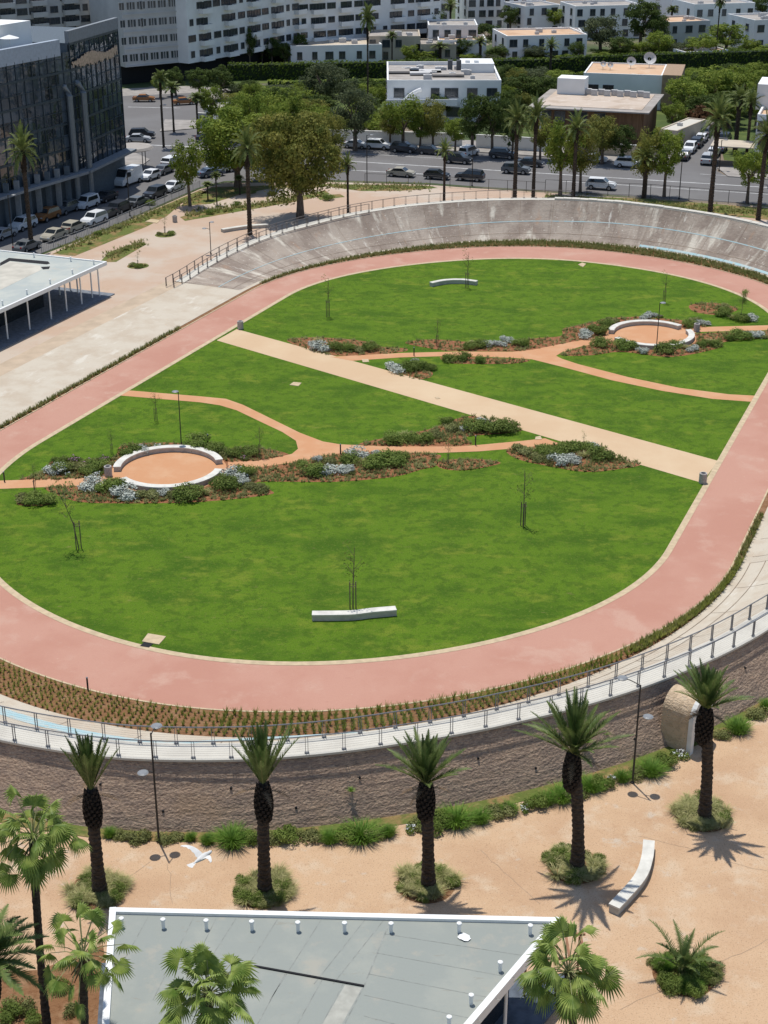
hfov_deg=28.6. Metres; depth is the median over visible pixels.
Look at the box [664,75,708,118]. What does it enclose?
broadleaf tree
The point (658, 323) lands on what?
street lamp
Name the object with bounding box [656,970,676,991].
green shrub
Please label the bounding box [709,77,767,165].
corner house
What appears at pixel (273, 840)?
olive shrub
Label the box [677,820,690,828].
olive shrub
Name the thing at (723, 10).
window
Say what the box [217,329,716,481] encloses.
beige path
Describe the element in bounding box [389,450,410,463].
green shrub
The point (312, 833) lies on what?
olive shrub
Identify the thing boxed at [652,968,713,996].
planting soil
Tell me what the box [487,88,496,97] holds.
window
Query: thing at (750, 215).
verge
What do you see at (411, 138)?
garden wall
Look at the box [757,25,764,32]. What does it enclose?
window
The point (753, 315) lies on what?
silver shrub
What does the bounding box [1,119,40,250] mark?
tall palm
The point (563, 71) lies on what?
broadleaf tree
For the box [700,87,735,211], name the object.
tall palm
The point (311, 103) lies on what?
broadleaf tree
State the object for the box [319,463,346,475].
silver shrub
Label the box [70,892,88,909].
green shrub
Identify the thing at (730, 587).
bank foot
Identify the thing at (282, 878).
ornamental tuft
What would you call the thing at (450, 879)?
green shrub
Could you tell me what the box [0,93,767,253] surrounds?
asphalt road
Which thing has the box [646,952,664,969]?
olive shrub
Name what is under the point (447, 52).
window
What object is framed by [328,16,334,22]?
window
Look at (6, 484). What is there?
orange path
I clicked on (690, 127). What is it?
shop annex
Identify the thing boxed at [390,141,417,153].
parked car
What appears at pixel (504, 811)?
olive shrub
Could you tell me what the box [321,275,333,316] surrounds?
sapling
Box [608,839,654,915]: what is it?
concrete bench
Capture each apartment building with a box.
[0,0,90,26]
[89,0,178,83]
[169,0,307,80]
[299,0,440,41]
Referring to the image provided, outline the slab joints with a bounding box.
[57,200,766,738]
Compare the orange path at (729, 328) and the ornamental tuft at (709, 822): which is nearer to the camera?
the ornamental tuft at (709, 822)
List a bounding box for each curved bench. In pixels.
[113,445,222,471]
[122,468,221,490]
[608,319,681,333]
[614,329,694,349]
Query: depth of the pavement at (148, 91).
311.29 m
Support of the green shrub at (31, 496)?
on the mulch bed at (40, 504)
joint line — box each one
[232,233,766,288]
[534,564,749,700]
[602,561,765,681]
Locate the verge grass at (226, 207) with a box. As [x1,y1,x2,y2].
[57,180,767,258]
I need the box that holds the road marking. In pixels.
[149,107,767,193]
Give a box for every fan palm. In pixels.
[0,784,91,1023]
[36,901,141,1023]
[154,940,261,1023]
[514,915,625,1023]
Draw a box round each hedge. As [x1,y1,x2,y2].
[227,56,562,80]
[267,77,385,91]
[559,48,767,72]
[570,71,584,74]
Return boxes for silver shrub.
[42,462,67,474]
[77,474,105,492]
[109,482,139,500]
[137,444,148,454]
[155,487,169,496]
[219,464,248,479]
[232,477,250,484]
[309,339,332,351]
[311,455,322,461]
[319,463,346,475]
[339,464,355,474]
[343,444,370,459]
[385,361,405,372]
[483,340,493,346]
[492,340,507,345]
[500,335,514,341]
[546,452,573,465]
[570,452,581,464]
[578,328,593,339]
[634,346,649,353]
[639,312,651,318]
[647,310,657,316]
[685,344,699,352]
[695,319,710,325]
[743,330,764,338]
[747,313,758,321]
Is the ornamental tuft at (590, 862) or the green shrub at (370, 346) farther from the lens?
the green shrub at (370, 346)
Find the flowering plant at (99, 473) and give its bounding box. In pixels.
[90,471,103,475]
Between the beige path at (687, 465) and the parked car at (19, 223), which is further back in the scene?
the parked car at (19, 223)
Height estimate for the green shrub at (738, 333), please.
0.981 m
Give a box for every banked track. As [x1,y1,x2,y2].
[0,561,767,742]
[185,200,767,289]
[750,524,767,562]
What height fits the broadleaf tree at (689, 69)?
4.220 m
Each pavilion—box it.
[0,250,114,349]
[97,907,563,1023]
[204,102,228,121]
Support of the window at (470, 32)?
in the flat roofed house at (457, 28)
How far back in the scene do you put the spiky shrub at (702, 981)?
71.04 m
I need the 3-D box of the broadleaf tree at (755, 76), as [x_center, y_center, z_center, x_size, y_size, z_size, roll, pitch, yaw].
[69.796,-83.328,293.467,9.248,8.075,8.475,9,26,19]
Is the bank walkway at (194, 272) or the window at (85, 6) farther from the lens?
the window at (85, 6)
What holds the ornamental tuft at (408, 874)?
on the planting soil at (449, 892)
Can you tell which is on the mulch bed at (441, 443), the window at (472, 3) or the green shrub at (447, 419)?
the green shrub at (447, 419)
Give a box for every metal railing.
[0,594,767,743]
[0,613,767,757]
[165,190,572,285]
[173,204,369,286]
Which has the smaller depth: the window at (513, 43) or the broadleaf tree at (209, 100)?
the broadleaf tree at (209, 100)
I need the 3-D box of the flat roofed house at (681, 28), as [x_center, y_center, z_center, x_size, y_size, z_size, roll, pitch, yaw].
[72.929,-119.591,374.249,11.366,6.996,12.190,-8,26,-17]
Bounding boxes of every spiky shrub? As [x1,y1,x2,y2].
[100,825,118,838]
[185,831,197,841]
[198,832,215,845]
[208,819,255,850]
[315,826,342,844]
[335,815,387,847]
[378,820,399,838]
[434,799,482,830]
[464,805,494,825]
[497,797,522,814]
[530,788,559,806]
[542,780,583,804]
[582,771,608,793]
[610,766,634,783]
[631,754,672,778]
[648,951,675,971]
[672,974,699,994]
[677,974,698,991]
[683,975,706,988]
[720,712,756,735]
[757,695,767,708]
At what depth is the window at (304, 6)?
348.95 m
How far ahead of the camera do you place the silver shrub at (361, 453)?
130.69 m
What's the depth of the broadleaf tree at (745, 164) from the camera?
216.28 m
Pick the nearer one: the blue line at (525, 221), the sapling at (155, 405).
the sapling at (155, 405)
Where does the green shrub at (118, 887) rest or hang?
on the planting soil at (91, 905)
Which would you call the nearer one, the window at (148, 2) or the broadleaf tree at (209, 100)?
the broadleaf tree at (209, 100)
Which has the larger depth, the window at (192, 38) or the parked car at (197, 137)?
the window at (192, 38)
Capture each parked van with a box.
[78,192,99,209]
[114,164,142,186]
[458,144,479,156]
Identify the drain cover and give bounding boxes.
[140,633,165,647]
[145,219,158,222]
[290,382,300,385]
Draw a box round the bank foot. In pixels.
[0,239,767,741]
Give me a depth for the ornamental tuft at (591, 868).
78.50 m
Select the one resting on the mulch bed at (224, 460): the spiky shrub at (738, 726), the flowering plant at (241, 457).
the flowering plant at (241, 457)
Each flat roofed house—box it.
[287,38,381,62]
[368,30,419,60]
[416,38,455,60]
[426,19,477,37]
[437,34,486,59]
[441,0,449,18]
[455,0,545,28]
[492,27,586,58]
[503,0,559,27]
[559,0,641,39]
[628,0,671,25]
[645,15,709,47]
[672,0,754,35]
[673,47,727,52]
[727,12,767,47]
[747,0,767,12]
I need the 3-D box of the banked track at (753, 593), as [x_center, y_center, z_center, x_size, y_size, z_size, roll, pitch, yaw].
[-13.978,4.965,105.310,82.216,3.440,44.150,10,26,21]
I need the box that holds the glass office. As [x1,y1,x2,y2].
[0,17,136,226]
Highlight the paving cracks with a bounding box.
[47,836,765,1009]
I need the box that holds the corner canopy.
[126,142,152,169]
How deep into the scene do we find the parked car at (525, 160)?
241.83 m
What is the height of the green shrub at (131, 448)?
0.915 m
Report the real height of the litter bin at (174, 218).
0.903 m
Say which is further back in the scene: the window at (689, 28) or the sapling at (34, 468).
the window at (689, 28)
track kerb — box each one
[0,246,767,711]
[0,258,767,664]
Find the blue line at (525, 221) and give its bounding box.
[219,221,767,286]
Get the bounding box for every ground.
[41,0,767,253]
[214,68,761,83]
[247,93,384,144]
[500,82,755,160]
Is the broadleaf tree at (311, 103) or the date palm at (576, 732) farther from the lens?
the broadleaf tree at (311, 103)
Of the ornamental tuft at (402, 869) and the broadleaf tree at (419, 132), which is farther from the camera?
the broadleaf tree at (419, 132)
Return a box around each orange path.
[0,476,110,488]
[111,452,226,491]
[121,390,556,468]
[334,336,753,401]
[606,325,695,349]
[690,325,767,332]
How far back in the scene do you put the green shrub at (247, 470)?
126.84 m
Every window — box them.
[7,9,15,13]
[16,0,26,3]
[17,8,27,15]
[39,18,49,24]
[50,6,57,12]
[50,17,60,24]
[81,15,89,21]
[82,4,87,10]
[118,2,124,10]
[119,20,125,27]
[121,37,126,45]
[122,54,127,62]
[126,2,131,9]
[127,19,132,27]
[128,37,133,44]
[129,1,134,9]
[129,54,134,61]
[130,19,136,26]
[131,36,137,44]
[133,53,138,61]
[136,1,141,9]
[137,18,143,26]
[138,36,144,43]
[139,1,145,8]
[141,18,146,26]
[142,35,147,43]
[143,52,148,60]
[147,0,152,8]
[148,18,153,25]
[149,35,154,42]
[150,0,155,8]
[150,52,155,59]
[151,17,156,25]
[152,35,157,42]
[153,51,158,59]
[157,0,162,7]
[158,17,163,24]
[159,34,164,41]
[160,0,165,7]
[160,51,165,58]
[161,17,166,24]
[162,34,167,41]
[163,51,168,58]
[168,0,173,6]
[169,16,174,24]
[169,33,175,41]
[170,50,176,57]
[188,35,195,42]
[196,17,203,24]
[204,0,211,7]
[207,48,212,54]
[212,0,219,6]
[214,31,221,37]
[222,14,228,20]
[223,29,228,36]
[230,28,237,35]
[231,43,237,50]
[238,11,244,18]
[239,27,244,33]
[254,9,260,15]
[255,24,260,30]
[262,8,268,14]
[262,23,268,29]
[263,38,268,44]
[277,5,283,12]
[278,35,284,41]
[286,34,290,40]
[292,3,298,9]
[292,18,298,24]
[297,52,301,59]
[299,4,307,9]
[312,52,317,59]
[319,17,325,23]
[319,31,325,36]
[325,51,333,59]
[327,2,335,8]
[327,30,335,36]
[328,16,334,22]
[339,51,344,58]
[345,15,353,20]
[354,0,362,6]
[355,14,361,20]
[355,28,361,33]
[356,51,361,58]
[369,51,374,58]
[372,0,380,5]
[382,40,389,47]
[383,52,388,59]
[393,88,403,97]
[395,40,401,47]
[407,23,414,29]
[408,10,413,15]
[416,23,422,28]
[431,88,439,97]
[432,30,438,37]
[441,4,447,10]
[444,30,450,37]
[444,88,458,97]
[445,50,449,56]
[446,107,459,116]
[456,30,460,37]
[466,88,477,97]
[468,10,474,16]
[468,30,475,37]
[469,0,475,6]
[479,10,485,16]
[487,0,493,5]
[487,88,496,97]
[488,10,493,16]
[497,20,501,26]
[509,39,517,46]
[523,39,527,46]
[538,110,551,120]
[539,39,543,46]
[542,8,546,14]
[554,111,564,121]
[564,38,569,45]
[569,111,586,123]
[577,9,582,16]
[578,20,584,26]
[588,84,598,88]
[590,9,595,15]
[594,113,604,118]
[600,9,604,15]
[603,85,613,89]
[622,19,627,25]
[672,26,676,33]
[685,25,692,32]
[697,10,702,16]
[699,25,705,31]
[708,9,713,16]
[722,9,726,15]
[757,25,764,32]
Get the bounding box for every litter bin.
[104,465,111,476]
[172,215,176,221]
[237,320,242,329]
[694,323,699,331]
[699,472,706,483]
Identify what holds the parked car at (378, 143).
on the asphalt road
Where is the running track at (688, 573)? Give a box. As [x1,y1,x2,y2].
[0,247,767,710]
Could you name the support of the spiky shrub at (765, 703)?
on the planting soil at (399, 819)
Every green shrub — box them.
[0,998,25,1023]
[19,489,44,505]
[23,1008,41,1023]
[33,492,57,505]
[48,976,68,993]
[50,454,67,462]
[50,458,73,472]
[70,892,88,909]
[75,873,90,886]
[77,463,98,476]
[84,882,91,891]
[85,457,110,470]
[94,477,120,492]
[108,880,127,894]
[109,893,124,902]
[113,477,126,486]
[116,442,142,457]
[134,263,143,268]
[143,199,155,205]
[167,230,175,234]
[172,481,207,504]
[180,431,210,451]
[203,441,227,452]
[205,209,214,213]
[208,473,242,490]
[223,446,242,456]
[232,201,240,205]
[232,886,244,895]
[233,463,257,475]
[233,890,251,904]
[234,886,252,900]
[235,873,251,884]
[237,827,257,845]
[240,444,263,456]
[244,890,261,904]
[251,897,261,906]
[255,889,271,898]
[268,890,287,903]
[271,823,300,844]
[274,878,292,890]
[295,459,308,466]
[295,461,330,477]
[322,194,335,199]
[326,341,344,350]
[333,823,357,845]
[338,450,360,464]
[341,342,355,351]
[360,453,384,468]
[361,341,380,350]
[373,448,407,467]
[382,429,406,444]
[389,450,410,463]
[393,881,405,890]
[399,359,419,371]
[401,431,418,442]
[409,870,420,880]
[411,358,428,369]
[414,431,434,443]
[416,808,446,837]
[416,892,428,903]
[424,363,437,369]
[434,809,456,828]
[435,864,444,872]
[436,416,454,423]
[441,352,458,362]
[443,874,459,886]
[447,878,461,888]
[455,351,472,361]
[458,418,486,431]
[463,341,477,349]
[473,338,491,347]
[474,353,486,363]
[477,418,507,432]
[491,417,520,434]
[510,338,530,346]
[520,792,548,810]
[533,443,556,456]
[540,850,555,862]
[543,445,564,457]
[546,855,558,868]
[549,846,560,858]
[556,439,585,453]
[556,846,570,858]
[561,852,570,862]
[563,869,582,884]
[571,867,586,877]
[579,440,594,449]
[584,324,609,333]
[586,443,617,461]
[588,336,612,346]
[591,772,617,790]
[593,852,606,861]
[596,318,615,327]
[613,336,638,350]
[653,341,681,353]
[654,751,679,767]
[654,959,664,971]
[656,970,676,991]
[662,948,679,958]
[662,972,682,991]
[662,978,683,997]
[668,339,684,347]
[669,972,684,988]
[673,962,691,975]
[682,318,697,327]
[682,973,699,983]
[685,980,707,997]
[685,981,707,998]
[690,964,714,980]
[691,955,706,968]
[693,789,699,801]
[696,970,715,984]
[697,338,710,346]
[709,338,723,347]
[712,306,733,315]
[717,810,733,821]
[721,334,735,340]
[728,327,753,340]
[731,312,751,321]
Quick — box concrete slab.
[0,283,239,421]
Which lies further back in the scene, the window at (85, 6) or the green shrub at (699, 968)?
the window at (85, 6)
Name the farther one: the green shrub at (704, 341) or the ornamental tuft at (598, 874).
the green shrub at (704, 341)
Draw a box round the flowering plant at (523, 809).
[520,803,529,813]
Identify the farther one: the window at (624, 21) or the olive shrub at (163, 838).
the window at (624, 21)
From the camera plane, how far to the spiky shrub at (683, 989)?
70.88 m
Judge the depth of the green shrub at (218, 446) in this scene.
131.62 m
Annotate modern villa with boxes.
[386,58,500,121]
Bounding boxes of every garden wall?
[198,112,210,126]
[330,130,461,145]
[476,134,549,150]
[565,140,658,157]
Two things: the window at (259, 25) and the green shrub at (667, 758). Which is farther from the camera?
the window at (259, 25)
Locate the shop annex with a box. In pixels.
[658,118,705,146]
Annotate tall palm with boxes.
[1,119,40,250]
[151,68,168,146]
[163,81,179,131]
[187,92,205,133]
[202,181,212,199]
[210,171,220,204]
[229,121,262,235]
[233,175,244,194]
[339,151,355,211]
[359,1,375,99]
[386,31,396,59]
[428,41,450,58]
[435,136,453,200]
[443,0,457,18]
[470,35,491,56]
[503,95,532,197]
[522,93,549,197]
[542,37,560,70]
[563,108,591,196]
[633,147,658,197]
[666,5,679,15]
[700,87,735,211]
[714,0,725,49]
[723,82,755,151]
[738,87,762,157]
[749,107,767,220]
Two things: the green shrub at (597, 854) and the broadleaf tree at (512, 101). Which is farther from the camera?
the broadleaf tree at (512, 101)
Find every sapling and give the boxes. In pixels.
[26,464,37,490]
[50,472,81,549]
[106,428,114,451]
[149,387,157,420]
[251,427,265,454]
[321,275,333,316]
[341,539,367,608]
[462,248,473,287]
[510,465,535,526]
[662,269,673,301]
[738,288,749,313]
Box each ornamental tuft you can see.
[56,877,82,894]
[59,891,91,908]
[63,890,82,903]
[71,885,96,905]
[72,882,90,896]
[77,890,96,902]
[87,890,111,903]
[93,894,111,906]
[94,894,116,908]
[104,868,128,883]
[109,871,137,887]
[115,873,135,885]
[115,874,135,888]
[232,888,258,905]
[233,874,256,888]
[237,874,256,889]
[245,867,257,882]
[245,882,256,894]
[267,891,290,907]
[270,865,285,879]
[271,860,290,877]
[271,881,295,900]
[272,873,296,889]
[274,868,292,877]
[277,888,299,899]
[280,877,300,894]
[392,863,412,876]
[394,881,421,895]
[395,860,420,879]
[399,864,420,882]
[404,881,431,899]
[405,879,424,890]
[420,885,443,900]
[426,878,452,897]
[435,861,455,880]
[436,862,453,883]
[436,863,456,880]
[443,867,467,884]
[538,851,567,865]
[540,862,571,880]
[547,844,568,859]
[553,844,570,858]
[559,859,585,875]
[562,865,596,884]
[576,450,589,457]
[576,864,597,878]
[578,863,600,880]
[585,853,603,863]
[585,853,607,872]
[585,866,606,880]
[586,870,602,881]
[592,859,610,869]
[662,799,686,815]
[672,799,696,815]
[672,812,696,826]
[675,807,693,818]
[676,799,697,814]
[678,790,695,800]
[680,793,698,811]
[688,813,711,828]
[695,817,718,831]
[698,797,724,811]
[712,811,735,828]
[716,802,738,813]
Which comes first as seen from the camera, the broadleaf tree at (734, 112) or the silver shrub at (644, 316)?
the silver shrub at (644, 316)
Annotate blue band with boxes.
[0,707,357,742]
[639,244,767,274]
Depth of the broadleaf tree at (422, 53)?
347.90 m
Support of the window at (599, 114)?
in the clad building at (637, 110)
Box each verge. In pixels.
[53,190,205,255]
[101,242,145,261]
[127,263,148,268]
[155,232,174,236]
[181,184,327,205]
[181,190,328,220]
[318,194,343,199]
[330,184,435,190]
[545,195,767,219]
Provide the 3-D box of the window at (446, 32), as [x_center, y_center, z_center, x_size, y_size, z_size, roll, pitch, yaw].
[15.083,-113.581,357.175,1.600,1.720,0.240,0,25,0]
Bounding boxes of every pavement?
[4,153,149,237]
[122,86,229,101]
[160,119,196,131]
[337,120,710,165]
[717,166,767,178]
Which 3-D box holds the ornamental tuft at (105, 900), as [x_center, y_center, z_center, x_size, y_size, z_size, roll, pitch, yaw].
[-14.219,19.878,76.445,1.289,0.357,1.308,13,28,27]
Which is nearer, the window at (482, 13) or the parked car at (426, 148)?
the parked car at (426, 148)
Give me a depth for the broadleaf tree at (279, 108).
231.44 m
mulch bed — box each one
[17,502,48,505]
[20,442,288,479]
[46,452,440,502]
[287,337,407,355]
[359,416,520,445]
[392,369,432,378]
[407,318,705,350]
[437,459,499,469]
[440,357,529,363]
[506,444,639,471]
[560,331,767,356]
[689,303,736,314]
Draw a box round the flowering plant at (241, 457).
[239,455,248,460]
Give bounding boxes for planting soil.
[0,241,767,736]
[0,698,767,841]
[0,945,105,1023]
[69,873,126,908]
[235,874,279,908]
[398,876,454,903]
[547,851,602,883]
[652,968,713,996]
[675,802,726,831]
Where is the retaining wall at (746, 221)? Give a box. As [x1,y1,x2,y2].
[207,197,767,267]
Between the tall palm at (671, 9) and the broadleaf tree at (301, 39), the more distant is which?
the tall palm at (671, 9)
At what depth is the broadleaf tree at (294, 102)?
250.99 m
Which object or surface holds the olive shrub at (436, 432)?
on the mulch bed at (441, 443)
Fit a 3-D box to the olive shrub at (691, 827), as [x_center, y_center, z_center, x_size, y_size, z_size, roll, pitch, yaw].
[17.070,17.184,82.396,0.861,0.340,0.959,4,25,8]
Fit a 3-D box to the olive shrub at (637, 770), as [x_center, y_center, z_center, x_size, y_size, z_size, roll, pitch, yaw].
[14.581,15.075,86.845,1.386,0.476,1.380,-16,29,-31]
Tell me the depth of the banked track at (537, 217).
197.08 m
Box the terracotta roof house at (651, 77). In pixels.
[584,52,684,109]
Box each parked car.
[0,227,17,240]
[8,214,37,231]
[12,238,41,252]
[34,205,60,222]
[40,227,68,241]
[56,199,78,215]
[61,219,86,233]
[80,209,107,226]
[98,190,118,202]
[100,207,119,220]
[108,199,133,213]
[126,133,150,142]
[127,195,149,207]
[128,127,155,136]
[132,94,155,101]
[141,168,160,180]
[142,184,167,199]
[155,164,174,175]
[160,155,183,164]
[165,180,184,192]
[173,97,193,105]
[195,134,205,140]
[197,166,225,177]
[206,162,232,171]
[342,139,365,148]
[364,138,390,150]
[386,166,415,177]
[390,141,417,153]
[417,144,441,155]
[423,168,450,180]
[446,152,471,164]
[455,168,484,181]
[488,147,513,159]
[501,161,530,174]
[518,156,543,167]
[585,153,607,162]
[585,176,616,190]
[614,156,638,168]
[680,150,690,160]
[683,140,697,153]
[691,136,703,147]
[696,132,707,142]
[700,152,712,164]
[701,126,712,137]
[708,147,720,157]
[719,131,731,139]
[719,147,727,152]
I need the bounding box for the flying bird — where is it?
[180,845,212,867]
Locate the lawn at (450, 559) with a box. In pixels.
[0,259,767,661]
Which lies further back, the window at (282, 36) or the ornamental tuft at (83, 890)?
the window at (282, 36)
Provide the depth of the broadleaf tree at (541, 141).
244.86 m
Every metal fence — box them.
[41,181,199,251]
[365,173,545,191]
[545,179,764,204]
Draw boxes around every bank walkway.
[0,609,767,757]
[176,198,764,281]
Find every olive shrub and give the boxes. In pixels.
[2,994,37,1018]
[14,492,27,502]
[62,1000,79,1019]
[65,460,89,470]
[90,893,103,905]
[101,899,115,908]
[112,224,122,227]
[112,828,129,841]
[125,828,151,845]
[134,488,159,498]
[154,831,176,846]
[166,490,179,498]
[167,831,184,842]
[217,446,230,456]
[241,481,255,489]
[252,483,269,492]
[257,898,271,908]
[269,829,281,846]
[295,827,323,844]
[322,457,337,463]
[351,345,365,352]
[363,824,386,840]
[407,814,421,832]
[429,429,445,437]
[443,421,461,432]
[483,805,504,819]
[487,802,515,817]
[511,443,534,454]
[529,452,550,462]
[562,787,590,799]
[593,864,605,875]
[605,317,620,321]
[626,765,645,782]
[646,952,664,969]
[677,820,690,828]
[688,316,702,320]
[688,820,701,832]
[699,823,710,831]
[704,960,725,974]
[709,970,724,986]
[713,728,733,740]
[716,302,730,308]
[744,705,767,721]
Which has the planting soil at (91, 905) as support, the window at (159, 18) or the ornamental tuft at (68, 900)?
the ornamental tuft at (68, 900)
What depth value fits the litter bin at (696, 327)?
163.09 m
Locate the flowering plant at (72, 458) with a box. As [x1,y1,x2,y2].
[66,454,83,461]
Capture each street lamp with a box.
[7,194,15,245]
[126,169,133,215]
[137,723,161,842]
[160,104,165,147]
[172,390,181,444]
[202,221,213,253]
[366,134,372,181]
[471,149,478,185]
[617,675,652,783]
[656,302,665,352]
[678,154,688,198]
[718,139,726,170]
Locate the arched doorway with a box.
[661,684,712,755]
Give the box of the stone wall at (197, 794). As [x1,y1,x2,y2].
[0,627,767,831]
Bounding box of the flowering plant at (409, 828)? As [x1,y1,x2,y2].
[404,822,415,834]
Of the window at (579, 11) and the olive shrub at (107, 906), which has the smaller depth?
the olive shrub at (107, 906)
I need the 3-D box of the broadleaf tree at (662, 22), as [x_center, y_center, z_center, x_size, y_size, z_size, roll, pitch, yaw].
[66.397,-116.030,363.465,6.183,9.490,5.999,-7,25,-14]
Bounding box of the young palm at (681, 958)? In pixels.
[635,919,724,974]
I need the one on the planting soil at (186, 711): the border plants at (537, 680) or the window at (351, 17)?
the border plants at (537, 680)
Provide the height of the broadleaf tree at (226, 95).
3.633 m
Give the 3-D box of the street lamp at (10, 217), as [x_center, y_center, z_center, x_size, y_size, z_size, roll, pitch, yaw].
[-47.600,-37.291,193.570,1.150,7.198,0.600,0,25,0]
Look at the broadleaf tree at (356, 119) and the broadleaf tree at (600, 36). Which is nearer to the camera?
the broadleaf tree at (356, 119)
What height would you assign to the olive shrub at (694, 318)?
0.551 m
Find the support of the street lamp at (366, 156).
on the ground at (723, 162)
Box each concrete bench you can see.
[221,223,267,232]
[312,606,396,620]
[429,278,477,286]
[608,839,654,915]
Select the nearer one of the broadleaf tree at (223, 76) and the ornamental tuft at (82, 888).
the ornamental tuft at (82, 888)
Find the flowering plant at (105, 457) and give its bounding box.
[96,455,111,460]
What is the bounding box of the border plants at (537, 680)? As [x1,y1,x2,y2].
[0,555,744,709]
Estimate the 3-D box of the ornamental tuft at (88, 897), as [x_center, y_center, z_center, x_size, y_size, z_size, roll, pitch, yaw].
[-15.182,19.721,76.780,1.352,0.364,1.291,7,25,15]
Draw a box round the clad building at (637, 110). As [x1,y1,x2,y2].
[528,75,663,144]
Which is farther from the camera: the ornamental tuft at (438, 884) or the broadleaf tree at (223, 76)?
the broadleaf tree at (223, 76)
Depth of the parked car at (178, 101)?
295.53 m
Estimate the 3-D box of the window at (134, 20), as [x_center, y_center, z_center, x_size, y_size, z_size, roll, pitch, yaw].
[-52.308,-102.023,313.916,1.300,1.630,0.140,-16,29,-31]
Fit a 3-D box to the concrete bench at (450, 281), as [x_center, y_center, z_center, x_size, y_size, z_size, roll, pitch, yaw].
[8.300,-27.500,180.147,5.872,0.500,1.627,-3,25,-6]
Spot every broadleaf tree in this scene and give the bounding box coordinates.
[151,77,165,97]
[164,66,185,95]
[168,137,207,205]
[185,67,210,91]
[189,106,266,187]
[197,85,225,117]
[206,64,234,98]
[206,115,232,150]
[217,85,240,95]
[217,95,243,123]
[220,93,236,101]
[235,91,272,118]
[236,80,260,93]
[238,110,346,218]
[239,87,276,112]
[240,83,263,96]
[243,28,256,63]
[259,50,265,62]
[260,86,289,92]
[260,99,289,142]
[261,87,289,96]
[265,37,281,62]
[269,84,293,88]
[272,42,291,62]
[272,89,310,126]
[288,82,305,91]
[292,33,308,44]
[293,90,318,96]
[296,62,350,97]
[299,98,326,110]
[300,93,317,99]
[308,95,336,108]
[308,103,333,115]
[320,110,349,150]
[328,87,379,150]
[329,109,347,129]
[331,77,359,110]
[348,77,373,87]
[348,109,374,129]
[356,83,366,91]
[363,83,386,114]
[364,100,380,112]
[364,119,384,130]
[366,111,385,127]
[374,80,385,97]
[378,108,400,142]
[379,92,427,140]
[399,44,419,60]
[405,113,431,146]
[418,51,436,57]
[421,97,446,144]
[425,9,446,33]
[429,94,450,117]
[444,118,465,151]
[453,38,473,59]
[458,93,493,155]
[464,53,482,57]
[476,92,504,156]
[478,23,500,42]
[483,50,501,57]
[485,55,501,59]
[489,44,510,56]
[494,99,511,123]
[497,64,519,81]
[498,5,519,27]
[501,84,516,98]
[501,88,522,108]
[501,110,527,157]
[502,74,540,96]
[505,67,527,88]
[505,97,525,111]
[514,92,531,118]
[520,66,550,80]
[523,45,546,58]
[528,114,551,159]
[529,76,556,97]
[540,116,586,195]
[545,69,570,74]
[546,9,562,24]
[548,72,571,82]
[562,121,601,191]
[567,41,585,54]
[582,13,625,51]
[586,114,620,163]
[589,48,609,53]
[590,52,609,55]
[608,36,634,53]
[609,124,637,156]
[610,43,636,52]
[623,0,665,44]
[630,126,666,195]
[631,40,650,52]
[642,44,657,53]
[645,12,670,39]
[645,30,675,52]
[652,126,684,196]
[655,43,669,51]
[660,100,688,123]
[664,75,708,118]
[667,41,689,51]
[683,33,719,50]
[684,71,705,79]
[684,95,719,113]
[685,67,709,73]
[685,68,698,76]
[685,109,694,117]
[688,104,714,118]
[690,64,743,95]
[705,22,748,48]
[708,91,726,106]
[715,98,746,127]
[718,63,745,69]
[724,102,747,128]
[728,63,766,89]
[732,145,767,202]
[738,37,761,50]
[741,60,767,82]
[745,82,759,129]
[747,44,767,48]
[752,0,767,11]
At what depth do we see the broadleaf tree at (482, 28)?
363.19 m
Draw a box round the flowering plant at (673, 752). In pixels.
[669,749,689,760]
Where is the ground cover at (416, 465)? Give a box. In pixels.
[16,301,767,505]
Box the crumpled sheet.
[458,933,470,940]
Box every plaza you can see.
[0,182,767,712]
[0,712,767,1023]
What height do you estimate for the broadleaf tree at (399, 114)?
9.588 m
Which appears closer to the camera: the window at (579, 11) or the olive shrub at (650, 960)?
the olive shrub at (650, 960)
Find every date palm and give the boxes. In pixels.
[0,904,48,998]
[60,728,119,893]
[231,719,299,892]
[378,727,471,892]
[512,686,634,868]
[673,657,753,818]
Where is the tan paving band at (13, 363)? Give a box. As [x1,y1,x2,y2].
[0,281,182,375]
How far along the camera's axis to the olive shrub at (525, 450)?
131.63 m

